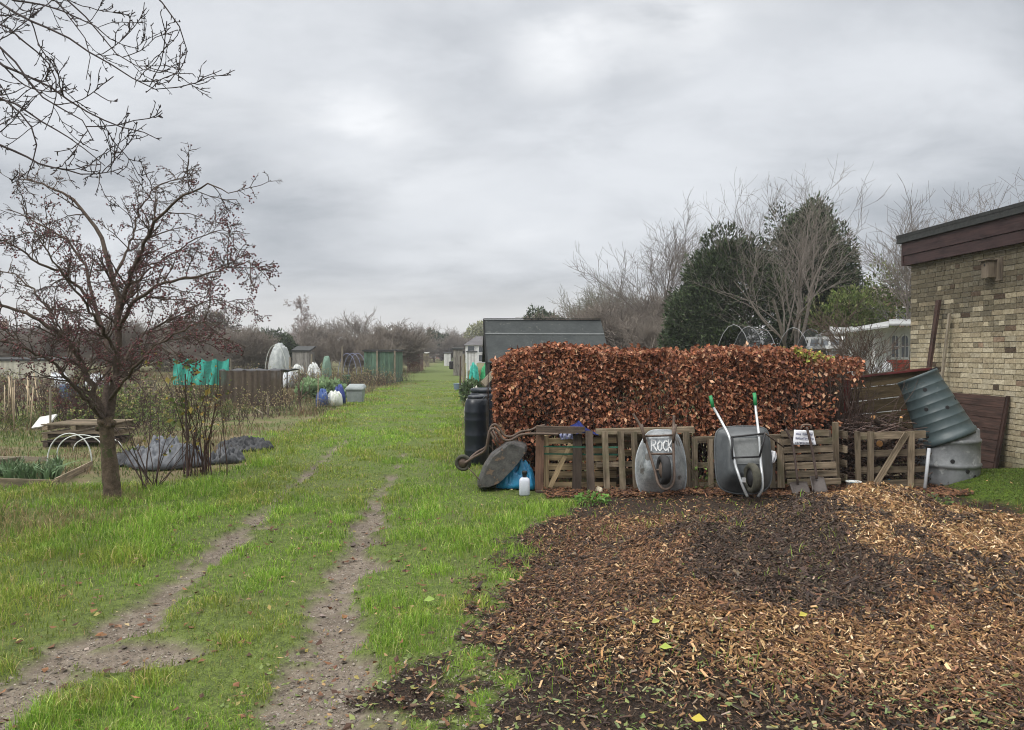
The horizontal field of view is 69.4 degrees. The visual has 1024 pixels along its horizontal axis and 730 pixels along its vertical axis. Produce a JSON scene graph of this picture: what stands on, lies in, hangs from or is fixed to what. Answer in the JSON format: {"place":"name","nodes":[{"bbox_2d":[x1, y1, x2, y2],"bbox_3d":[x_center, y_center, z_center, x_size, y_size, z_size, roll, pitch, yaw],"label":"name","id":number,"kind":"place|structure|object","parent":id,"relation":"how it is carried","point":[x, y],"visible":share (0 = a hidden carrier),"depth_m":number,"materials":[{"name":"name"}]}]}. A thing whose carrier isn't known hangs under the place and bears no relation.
{"place":"outdoors","nodes":[
{"label":"outdoors","id":0,"kind":"place"},
{"bbox_2d":[0,357,1023,729],"bbox_3d":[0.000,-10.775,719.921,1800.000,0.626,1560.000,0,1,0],"label":"ground","id":1,"kind":"structure","parent":0,"point":[436,371],"depth_m":4.71,"materials":[{"name":"plant"}]},
{"bbox_2d":[0,327,37,356],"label":"thicket shrub","id":2,"kind":"object","parent":1,"relation":"on","point":[2,348],"visible":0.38,"depth_m":46.64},
{"bbox_2d":[0,373,40,431],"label":"bean frame","id":3,"kind":"object","parent":1,"relation":"on","point":[12,408],"visible":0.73,"depth_m":16.62,"materials":[{"name":"brown wood"}]},
{"bbox_2d":[0,366,50,417],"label":"currant bush","id":4,"kind":"object","parent":1,"relation":"on","point":[22,407],"visible":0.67,"depth_m":18.91,"materials":[{"name":"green plant"}]},
{"bbox_2d":[0,369,57,412],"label":"dead stalks","id":5,"kind":"object","parent":1,"relation":"on","point":[21,389],"visible":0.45,"depth_m":21.81,"materials":[{"name":"brown plant"}]},
{"bbox_2d":[9,378,53,400],"bbox_3d":[-16.894,0.858,26.008,1.100,0.800,0.769,0,1,0],"label":"crate","id":6,"kind":"object","parent":1,"relation":"on","point":[24,381],"visible":0.24,"depth_m":25.62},
{"bbox_2d":[0,357,73,378],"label":"shed","id":7,"kind":"structure","parent":1,"relation":"on","point":[6,363],"depth_m":43.00,"materials":[{"name":"wood"}]},
{"bbox_2d":[1,318,81,360],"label":"thicket shrub","id":8,"kind":"object","parent":1,"relation":"on","point":[63,354],"visible":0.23,"depth_m":57.53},
{"bbox_2d":[0,456,92,486],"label":"raised bed","id":9,"kind":"object","parent":1,"relation":"on","point":[67,476],"visible":0.55,"depth_m":9.63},
{"bbox_2d":[17,369,105,427],"bbox_3d":[-10.207,0.739,17.152,1.748,1.355,1.696,0,1,24],"label":"currant bush","id":10,"kind":"object","parent":1,"relation":"on","point":[59,405],"visible":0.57,"depth_m":16.76,"materials":[{"name":"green plant"}]},
{"bbox_2d":[36,375,102,422],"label":"currant bush","id":11,"kind":"object","parent":1,"relation":"on","point":[65,405],"visible":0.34,"depth_m":16.88,"materials":[{"name":"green plant"}]},
{"bbox_2d":[41,419,133,446],"bbox_3d":[-7.792,1.246,13.623,1.150,0.405,1.000,0,1,0],"label":"pallet stack","id":12,"kind":"object","parent":1,"relation":"on","point":[83,426],"visible":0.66,"depth_m":13.39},
{"bbox_2d":[58,488,156,510],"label":"grass tuft","id":13,"kind":"object","parent":1,"relation":"on","point":[114,497],"visible":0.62,"depth_m":8.30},
{"bbox_2d":[60,383,168,434],"bbox_3d":[-8.302,0.902,15.474,1.909,1.125,2.142,-1,1,-34],"label":"bramble","id":14,"kind":"object","parent":1,"relation":"on","point":[69,413],"visible":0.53,"depth_m":15.57,"materials":[{"name":"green plant"}]},
{"bbox_2d":[0,0,234,213],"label":"overhanging tree","id":15,"kind":"object","parent":1,"relation":"on","point":[25,76],"visible":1,"depth_m":4.50,"materials":[{"name":"brown plant"}]},
{"bbox_2d":[61,310,182,373],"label":"thicket shrub","id":16,"kind":"object","parent":1,"relation":"on","point":[126,337],"visible":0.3,"depth_m":51.57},
{"bbox_2d":[72,381,178,428],"bbox_3d":[-8.692,0.886,16.718,2.082,1.094,1.856,1,1,37],"label":"bramble","id":17,"kind":"object","parent":1,"relation":"on","point":[135,390],"visible":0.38,"depth_m":16.71,"materials":[{"name":"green plant"}]},
{"bbox_2d":[66,372,184,423],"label":"dead stalks","id":18,"kind":"object","parent":1,"relation":"on","point":[137,392],"visible":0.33,"depth_m":17.80,"materials":[{"name":"brown plant"}]},
{"bbox_2d":[0,142,281,499],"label":"crab apple tree","id":19,"kind":"object","parent":1,"relation":"on","point":[104,411],"visible":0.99,"depth_m":8.18,"materials":[{"name":"brown plant"}]},
{"bbox_2d":[122,369,202,408],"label":"dead stalks","id":20,"kind":"object","parent":1,"relation":"on","point":[166,390],"visible":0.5,"depth_m":22.72,"materials":[{"name":"brown plant"}]},
{"bbox_2d":[114,386,215,488],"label":"raspberry canes","id":21,"kind":"object","parent":1,"relation":"on","point":[145,470],"visible":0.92,"depth_m":9.21,"materials":[{"name":"brown plant"}]},
{"bbox_2d":[124,435,207,469],"bbox_3d":[-5.118,1.264,10.967,1.039,0.462,0.935,-1,1,-41],"label":"tarpaulin","id":22,"kind":"object","parent":1,"relation":"on","point":[154,448],"visible":0.69,"depth_m":10.69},
{"bbox_2d":[130,393,212,436],"bbox_3d":[-7.049,1.003,15.051,1.484,0.874,1.665,0,1,24],"label":"bramble","id":23,"kind":"object","parent":1,"relation":"on","point":[161,423],"visible":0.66,"depth_m":15.05,"materials":[{"name":"green plant"}]},
{"bbox_2d":[131,379,216,420],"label":"dead stalks","id":24,"kind":"object","parent":1,"relation":"on","point":[175,414],"visible":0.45,"depth_m":18.63,"materials":[{"name":"brown plant"}]},
{"bbox_2d":[140,342,215,475],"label":"raspberry canes","id":25,"kind":"object","parent":1,"relation":"on","point":[171,421],"visible":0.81,"depth_m":10.13,"materials":[{"name":"brown plant"}]},
{"bbox_2d":[148,297,243,371],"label":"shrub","id":26,"kind":"object","parent":1,"relation":"on","point":[221,318],"visible":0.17,"depth_m":64.80,"materials":[{"name":"brown plant"}]},
{"bbox_2d":[165,360,235,475],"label":"raspberry canes","id":27,"kind":"object","parent":1,"relation":"on","point":[204,457],"visible":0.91,"depth_m":10.27,"materials":[{"name":"brown plant"}]},
{"bbox_2d":[173,357,231,402],"bbox_3d":[-10.065,0.510,24.003,1.910,1.564,0.650,0,1,0],"label":"netting screen","id":28,"kind":"object","parent":1,"relation":"on","point":[209,365],"visible":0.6,"depth_m":23.82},
{"bbox_2d":[162,323,244,366],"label":"thicket shrub","id":29,"kind":"object","parent":1,"relation":"on","point":[190,351],"visible":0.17,"depth_m":55.26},
{"bbox_2d":[207,447,245,463],"bbox_3d":[-4.401,1.378,11.430,0.539,0.262,0.633,0,1,0],"label":"polythene sheet","id":30,"kind":"object","parent":1,"relation":"on","point":[235,455],"visible":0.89,"depth_m":11.24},
{"bbox_2d":[206,399,250,421],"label":"bramble","id":31,"kind":"object","parent":1,"relation":"on","point":[228,410],"visible":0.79,"depth_m":18.30,"materials":[{"name":"green plant"}]},
{"bbox_2d":[189,323,280,368],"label":"thicket shrub","id":32,"kind":"object","parent":1,"relation":"on","point":[257,345],"visible":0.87,"depth_m":52.80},
{"bbox_2d":[206,384,279,420],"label":"dead stalks","id":33,"kind":"object","parent":1,"relation":"on","point":[243,402],"visible":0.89,"depth_m":18.99,"materials":[{"name":"brown plant"}]},
{"bbox_2d":[216,435,273,451],"bbox_3d":[-4.617,1.343,12.827,0.873,0.258,0.824,1,1,32],"label":"polythene sheet","id":34,"kind":"object","parent":1,"relation":"on","point":[246,443],"visible":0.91,"depth_m":12.66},
{"bbox_2d":[219,368,299,405],"bbox_3d":[-8.287,0.702,24.386,2.053,1.168,1.961,0,1,0],"label":"fruit cage","id":35,"kind":"object","parent":1,"relation":"on","point":[257,378],"visible":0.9,"depth_m":23.44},
{"bbox_2d":[239,388,291,416],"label":"dead stalks","id":36,"kind":"object","parent":1,"relation":"on","point":[265,404],"visible":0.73,"depth_m":20.01,"materials":[{"name":"brown plant"}]},
{"bbox_2d":[239,325,300,369],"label":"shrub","id":37,"kind":"object","parent":1,"relation":"on","point":[289,343],"visible":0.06,"depth_m":61.61,"materials":[{"name":"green plant"}]},
{"bbox_2d":[249,386,303,411],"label":"dead stalks","id":38,"kind":"object","parent":1,"relation":"on","point":[286,402],"visible":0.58,"depth_m":21.46,"materials":[{"name":"brown plant"}]},
{"bbox_2d":[17,489,536,729],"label":"scattered leaves","id":39,"kind":"object","parent":1,"relation":"on","point":[268,607],"visible":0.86,"depth_m":4.73,"materials":[{"name":"brown plant"}]},
{"bbox_2d":[265,343,291,372],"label":"polytunnel","id":40,"kind":"structure","parent":1,"relation":"on","point":[279,357],"depth_m":45.23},
{"bbox_2d":[283,294,315,344],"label":"birch tree","id":41,"kind":"object","parent":1,"relation":"on","point":[300,307],"visible":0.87,"depth_m":79.33,"materials":[{"name":"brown plant"}]},
{"bbox_2d":[291,346,315,369],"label":"shed","id":42,"kind":"structure","parent":1,"relation":"on","point":[301,355],"depth_m":51.99,"materials":[{"name":"wood"}]},
{"bbox_2d":[0,466,609,729],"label":"soil crumbs","id":43,"kind":"object","parent":1,"relation":"on","point":[341,696],"visible":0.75,"depth_m":4.06,"materials":[{"name":"brown soil"}]},
{"bbox_2d":[284,318,341,345],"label":"thicket shrub","id":44,"kind":"object","parent":1,"relation":"on","point":[318,330],"visible":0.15,"depth_m":86.67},
{"bbox_2d":[295,332,334,366],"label":"thicket shrub","id":45,"kind":"object","parent":1,"relation":"on","point":[315,341],"visible":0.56,"depth_m":70.44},
{"bbox_2d":[328,390,342,405],"bbox_3d":[-5.573,1.022,23.226,0.512,0.508,0.391,0,1,-22],"label":"plastic sack","id":46,"kind":"object","parent":1,"relation":"on","point":[336,397],"visible":0.9,"depth_m":23.09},
{"bbox_2d":[318,328,370,374],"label":"thicket shrub","id":47,"kind":"object","parent":1,"relation":"on","point":[348,344],"visible":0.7,"depth_m":53.90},
{"bbox_2d":[325,307,380,366],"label":"tree","id":48,"kind":"object","parent":1,"relation":"on","point":[355,327],"visible":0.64,"depth_m":84.32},
{"bbox_2d":[345,384,365,401],"bbox_3d":[-5.331,0.951,25.220,0.620,0.600,0.540,0,1,0],"label":"storage box","id":49,"kind":"object","parent":1,"relation":"on","point":[355,392],"visible":0.94,"depth_m":25.00,"materials":[{"name":"grey plastic"}]},
{"bbox_2d":[346,332,408,368],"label":"thicket shrub","id":50,"kind":"object","parent":1,"relation":"on","point":[376,345],"visible":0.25,"depth_m":51.57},
{"bbox_2d":[320,317,437,367],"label":"thicket shrub","id":51,"kind":"object","parent":1,"relation":"on","point":[400,334],"visible":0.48,"depth_m":62.37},
{"bbox_2d":[362,350,403,382],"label":"shed","id":52,"kind":"structure","parent":1,"relation":"on","point":[391,360],"depth_m":40.99,"materials":[{"name":"wood"}]},
{"bbox_2d":[0,365,799,483],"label":"weeds","id":53,"kind":"object","parent":1,"relation":"on","point":[87,454],"visible":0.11,"depth_m":15.30,"materials":[{"name":"green plant"}]},
{"bbox_2d":[432,334,468,359],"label":"thicket shrub","id":54,"kind":"object","parent":1,"relation":"on","point":[448,348],"visible":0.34,"depth_m":124.86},
{"bbox_2d":[433,333,472,356],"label":"thicket shrub","id":55,"kind":"object","parent":1,"relation":"on","point":[450,338],"visible":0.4,"depth_m":124.57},
{"bbox_2d":[452,348,463,375],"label":"shed","id":56,"kind":"structure","parent":1,"relation":"on","point":[457,353],"depth_m":53.99,"materials":[{"name":"wood"}]},
{"bbox_2d":[463,320,482,339],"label":"willow tree","id":57,"kind":"object","parent":1,"relation":"on","point":[474,330],"visible":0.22,"depth_m":138.18,"materials":[{"name":"green plant"}]},
{"bbox_2d":[464,336,484,362],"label":"house","id":58,"kind":"structure","parent":1,"relation":"on","point":[475,342],"depth_m":119.97,"materials":[{"name":"tile"}]},
{"bbox_2d":[464,395,489,465],"bbox_3d":[-0.526,0.981,11.218,0.394,1.058,0.374,0,1,0],"label":"plastic drum","id":59,"kind":"object","parent":1,"relation":"on","point":[476,412],"visible":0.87,"depth_m":11.06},
{"bbox_2d":[1,476,973,729],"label":"beech leaf litter","id":60,"kind":"object","parent":1,"relation":"on","point":[940,491],"visible":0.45,"depth_m":8.61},
{"bbox_2d":[470,387,504,453],"bbox_3d":[-0.397,0.937,12.118,0.620,1.115,0.620,0,1,0],"label":"water butt","id":61,"kind":"object","parent":1,"relation":"on","point":[479,391],"visible":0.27,"depth_m":11.84,"materials":[{"name":"black plastic"}]},
{"bbox_2d":[455,423,558,488],"bbox_3d":[-0.071,1.164,9.248,1.265,0.869,0.689,0,1,0],"label":"wheelbarrow","id":62,"kind":"object","parent":1,"relation":"on","point":[502,461],"visible":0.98,"depth_m":8.97,"materials":[{"name":"metal"}]},
{"bbox_2d":[0,380,1023,729],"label":"grass","id":63,"kind":"structure","parent":1,"relation":"on","point":[122,550],"depth_m":6.54,"materials":[{"name":"plant"}]},
{"bbox_2d":[496,459,534,489],"bbox_3d":[0.053,1.313,9.176,0.513,0.421,0.330,0,1,0],"label":"plastic sack","id":64,"kind":"object","parent":1,"relation":"on","point":[511,479],"visible":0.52,"depth_m":9.07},
{"bbox_2d":[519,470,529,495],"bbox_3d":[0.150,1.409,8.825,0.130,0.290,0.109,0,1,0],"label":"bottle","id":65,"kind":"object","parent":1,"relation":"on","point":[524,485],"visible":1,"depth_m":8.78,"materials":[{"name":"plastic"}]},
{"bbox_2d":[524,304,558,319],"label":"pine tree","id":66,"kind":"object","parent":1,"relation":"on","point":[546,313],"visible":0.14,"depth_m":69.32,"materials":[{"name":"green plant"}]},
{"bbox_2d":[482,318,606,423],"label":"shed","id":67,"kind":"structure","parent":1,"relation":"on","point":[498,333],"depth_m":17.74,"materials":[{"name":"metal"}]},
{"bbox_2d":[535,434,617,492],"bbox_3d":[0.792,1.214,9.063,1.026,0.768,0.264,0,1,0],"label":"pallet","id":68,"kind":"object","parent":1,"relation":"on","point":[545,452],"visible":0.83,"depth_m":9.13,"materials":[{"name":"brown wood"}]},
{"bbox_2d":[536,426,584,433],"bbox_3d":[0.590,0.791,9.034,0.598,0.098,0.054,0,1,0],"label":"plank","id":69,"kind":"object","parent":68,"relation":"on","point":[562,429],"visible":0.86,"depth_m":9.01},
{"bbox_2d":[585,430,594,492],"bbox_3d":[0.945,1.189,8.952,0.104,0.785,0.205,0,1,0],"label":"post","id":70,"kind":"object","parent":1,"relation":"on","point":[589,461],"visible":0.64,"depth_m":8.92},
{"bbox_2d":[573,490,611,506],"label":"leafy weed","id":71,"kind":"object","parent":1,"relation":"on","point":[580,497],"visible":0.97,"depth_m":8.29,"materials":[{"name":"green plant"}]},
{"bbox_2d":[547,270,646,319],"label":"bare tree","id":72,"kind":"object","parent":1,"relation":"on","point":[590,296],"visible":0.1,"depth_m":51.46,"materials":[{"name":"brown plant"}]},
{"bbox_2d":[562,296,658,374],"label":"thicket shrub","id":73,"kind":"object","parent":1,"relation":"on","point":[612,327],"visible":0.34,"depth_m":40.34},
{"bbox_2d":[204,480,1023,729],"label":"fallen leaves","id":74,"kind":"object","parent":1,"relation":"on","point":[420,673],"depth_m":3.63,"materials":[{"name":"plant"}]},
{"bbox_2d":[556,191,709,320],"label":"bare tree","id":75,"kind":"object","parent":1,"relation":"on","point":[679,257],"visible":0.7,"depth_m":42.83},
{"bbox_2d":[595,426,694,490],"bbox_3d":[1.640,1.167,9.131,1.219,0.807,0.285,0,1,0],"label":"pallet","id":76,"kind":"object","parent":1,"relation":"on","point":[631,438],"visible":0.51,"depth_m":9.06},
{"bbox_2d":[608,315,701,378],"bbox_3d":[7.602,-0.946,39.053,7.806,4.006,5.104,1,1,37],"label":"thicket shrub","id":77,"kind":"object","parent":1,"relation":"on","point":[647,342],"visible":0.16,"depth_m":37.88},
{"bbox_2d":[618,303,699,371],"bbox_3d":[8.164,-1.275,39.444,7.537,4.659,5.935,-1,1,-35],"label":"thicket shrub","id":78,"kind":"object","parent":1,"relation":"on","point":[650,320],"visible":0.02,"depth_m":39.46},
{"bbox_2d":[632,414,686,492],"bbox_3d":[1.769,1.082,8.632,0.659,1.000,0.679,0,1,0],"label":"wheelbarrow","id":79,"kind":"object","parent":1,"relation":"on","point":[660,463],"visible":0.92,"depth_m":8.68,"materials":[{"name":"metal"}]},
{"bbox_2d":[319,481,1023,729],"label":"wood chips","id":80,"kind":"object","parent":1,"relation":"on","point":[879,550],"visible":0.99,"depth_m":4.56,"materials":[{"name":"wood"}]},
{"bbox_2d":[611,283,751,345],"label":"thicket shrub","id":81,"kind":"object","parent":1,"relation":"on","point":[657,303],"visible":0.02,"depth_m":42.12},
{"bbox_2d":[487,339,927,481],"bbox_3d":[2.529,0.607,10.313,5.706,1.984,1.997,0,1,0],"label":"beech hedge","id":82,"kind":"object","parent":1,"relation":"on","point":[786,399],"visible":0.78,"depth_m":9.49,"materials":[{"name":"brown plant"}]},
{"bbox_2d":[655,221,810,391],"bbox_3d":[8.861,-2.292,29.802,5.909,7.238,5.509,1,1,41],"label":"yew tree","id":83,"kind":"object","parent":1,"relation":"on","point":[700,303],"visible":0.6,"depth_m":28.80,"materials":[{"name":"green plant"}]},
{"bbox_2d":[690,434,784,488],"bbox_3d":[2.780,1.189,9.097,1.165,0.666,0.180,0,1,0],"label":"pallet","id":84,"kind":"object","parent":1,"relation":"on","point":[779,464],"visible":0.55,"depth_m":9.05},
{"bbox_2d":[709,393,784,496],"bbox_3d":[2.785,0.919,8.451,0.930,1.179,0.744,0,1,0],"label":"wheelbarrow","id":85,"kind":"object","parent":1,"relation":"on","point":[743,465],"visible":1,"depth_m":8.46,"materials":[{"name":"metal"}]},
{"bbox_2d":[668,170,831,345],"bbox_3d":[9.734,-3.076,29.345,6.130,8.577,5.224,1,1,38],"label":"bare tree","id":86,"kind":"object","parent":1,"relation":"on","point":[737,245],"visible":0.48,"depth_m":28.61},
{"bbox_2d":[690,155,890,347],"bbox_3d":[10.850,-3.124,26.566,8.216,8.819,5.925,-1,1,-39],"label":"bare tree","id":87,"kind":"object","parent":1,"relation":"on","point":[800,278],"visible":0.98,"depth_m":25.44,"materials":[{"name":"plant"}]},
{"bbox_2d":[785,428,810,493],"bbox_3d":[3.414,1.157,8.822,0.236,0.774,0.326,0,1,0],"label":"spade","id":88,"kind":"object","parent":1,"relation":"on","point":[797,486],"visible":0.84,"depth_m":8.84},
{"bbox_2d":[781,430,840,484],"bbox_3d":[3.642,1.133,9.068,0.686,0.680,0.258,0,1,0],"label":"pallet","id":89,"kind":"object","parent":1,"relation":"on","point":[830,463],"visible":0.8,"depth_m":9.00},
{"bbox_2d":[793,430,815,444],"bbox_3d":[3.548,0.880,8.991,0.283,0.182,0.056,0,1,0],"label":"paper notice","id":90,"kind":"object","parent":89,"relation":"attached to","point":[800,437],"visible":0.98,"depth_m":8.99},
{"bbox_2d":[800,424,827,492],"bbox_3d":[3.611,1.120,8.822,0.251,0.812,0.288,0,1,0],"label":"spade","id":91,"kind":"object","parent":1,"relation":"on","point":[818,483],"visible":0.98,"depth_m":8.85,"materials":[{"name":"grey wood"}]},
{"bbox_2d":[763,191,873,353],"bbox_3d":[12.582,-3.057,30.924,4.748,8.584,4.050,0,1,0],"label":"conifer tree","id":92,"kind":"object","parent":1,"relation":"on","point":[848,267],"visible":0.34,"depth_m":30.08,"materials":[{"name":"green plant"}]},
{"bbox_2d":[800,336,844,423],"bbox_3d":[7.338,0.361,17.328,1.164,2.089,0.761,0,1,0],"label":"cold frame","id":93,"kind":"object","parent":1,"relation":"on","point":[811,341],"visible":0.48,"depth_m":17.14,"materials":[{"name":"glass"}]},
{"bbox_2d":[790,290,909,425],"bbox_3d":[6.482,0.001,13.972,2.461,2.932,2.224,0,1,0],"label":"bare tree","id":94,"kind":"object","parent":1,"relation":"on","point":[841,343],"visible":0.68,"depth_m":13.71,"materials":[{"name":"grey plant"}]},
{"bbox_2d":[791,253,910,355],"bbox_3d":[13.477,-1.546,28.913,5.424,5.694,2.670,0,1,0],"label":"laurel bush","id":95,"kind":"object","parent":1,"relation":"on","point":[845,294],"visible":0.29,"depth_m":28.58,"materials":[{"name":"green plant"}]},
{"bbox_2d":[815,319,910,401],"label":"garden building","id":96,"kind":"structure","parent":1,"relation":"on","point":[903,332],"depth_m":24.95,"materials":[{"name":"white paint"}]},
{"bbox_2d":[900,334,908,358],"bbox_3d":[13.243,-0.628,24.933,0.251,0.850,0.071,0,1,0],"label":"window","id":97,"kind":"structure","parent":96,"relation":"in","point":[904,338],"depth_m":24.92,"materials":[{"name":"glass"}]},
{"bbox_2d":[803,422,925,486],"bbox_3d":[4.394,1.131,9.440,1.483,0.828,0.668,1,1,38],"label":"compost bay","id":98,"kind":"object","parent":1,"relation":"on","point":[910,452],"visible":0.56,"depth_m":9.23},
{"bbox_2d":[822,411,932,482],"bbox_3d":[4.765,1.062,9.751,1.516,0.947,1.032,0,1,0],"label":"brushwood","id":99,"kind":"object","parent":1,"relation":"on","point":[891,426],"visible":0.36,"depth_m":9.52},
{"bbox_2d":[823,426,931,482],"bbox_3d":[4.722,1.182,9.738,1.236,0.796,0.958,0,1,0],"label":"compost heap","id":100,"kind":"object","parent":1,"relation":"on","point":[885,457],"visible":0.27,"depth_m":9.45,"materials":[{"name":"brown plant"}]},
{"bbox_2d":[843,367,931,463],"bbox_3d":[5.184,0.726,10.181,1.237,1.389,0.097,0,1,0],"label":"plank fence","id":101,"kind":"object","parent":1,"relation":"on","point":[895,377],"visible":0.25,"depth_m":10.20,"materials":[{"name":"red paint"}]},
{"bbox_2d":[838,174,997,326],"bbox_3d":[15.366,-2.873,26.633,7.252,8.311,6.958,0,1,10],"label":"bare tree","id":102,"kind":"object","parent":1,"relation":"on","point":[905,276],"visible":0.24,"depth_m":26.89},
{"bbox_2d":[926,300,940,367],"bbox_3d":[6.498,0.233,11.568,0.483,2.508,0.094,0,1,-17],"label":"plank","id":103,"kind":"object","parent":1,"relation":"on","point":[934,332],"visible":0.36,"depth_m":11.56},
{"bbox_2d":[940,313,951,378],"bbox_3d":[6.603,0.347,11.383,0.326,2.289,0.053,0,1,-10],"label":"plank","id":104,"kind":"object","parent":1,"relation":"on","point":[945,345],"visible":0.36,"depth_m":11.36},
{"bbox_2d":[915,428,982,485],"bbox_3d":[5.640,1.173,9.571,0.768,0.730,0.768,0,1,0],"label":"compost bin","id":105,"kind":"object","parent":1,"relation":"on","point":[959,460],"visible":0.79,"depth_m":9.25,"materials":[{"name":"grey plastic"}]},
{"bbox_2d":[897,367,977,447],"bbox_3d":[5.516,0.566,9.566,0.872,1.090,0.783,0,1,0],"label":"compost bin","id":106,"kind":"object","parent":105,"relation":"on","point":[933,405],"visible":0.92,"depth_m":9.38,"materials":[{"name":"grey plastic"}]},
{"bbox_2d":[875,167,1023,311],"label":"bare tree","id":107,"kind":"object","parent":1,"relation":"on","point":[960,208],"visible":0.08,"depth_m":28.81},
{"bbox_2d":[896,201,1023,468],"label":"brick building","id":108,"kind":"structure","parent":1,"relation":"on","point":[985,352],"depth_m":10.84,"materials":[{"name":"brick"}]},
{"bbox_2d":[978,257,1003,281],"bbox_3d":[6.771,-1.348,10.464,0.191,0.320,0.286,0,1,0],"label":"nest box","id":109,"kind":"object","parent":108,"relation":"attached to","point":[992,269],"visible":1,"depth_m":10.43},
{"bbox_2d":[906,467,1023,515],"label":"grass","id":110,"kind":"structure","parent":1,"relation":"on","point":[999,473],"depth_m":8.92,"materials":[{"name":"green plant"}]},
{"bbox_2d":[952,392,1010,468],"bbox_3d":[6.695,0.957,10.782,0.236,1.088,1.264,0,1,-3],"label":"clad panel","id":111,"kind":"object","parent":1,"relation":"on","point":[987,414],"visible":0.46,"depth_m":10.38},
{"bbox_2d":[0,0,1023,347],"label":"sky","id":112,"kind":"structure","parent":0,"point":[443,162],"materials":[{"name":"grey"}]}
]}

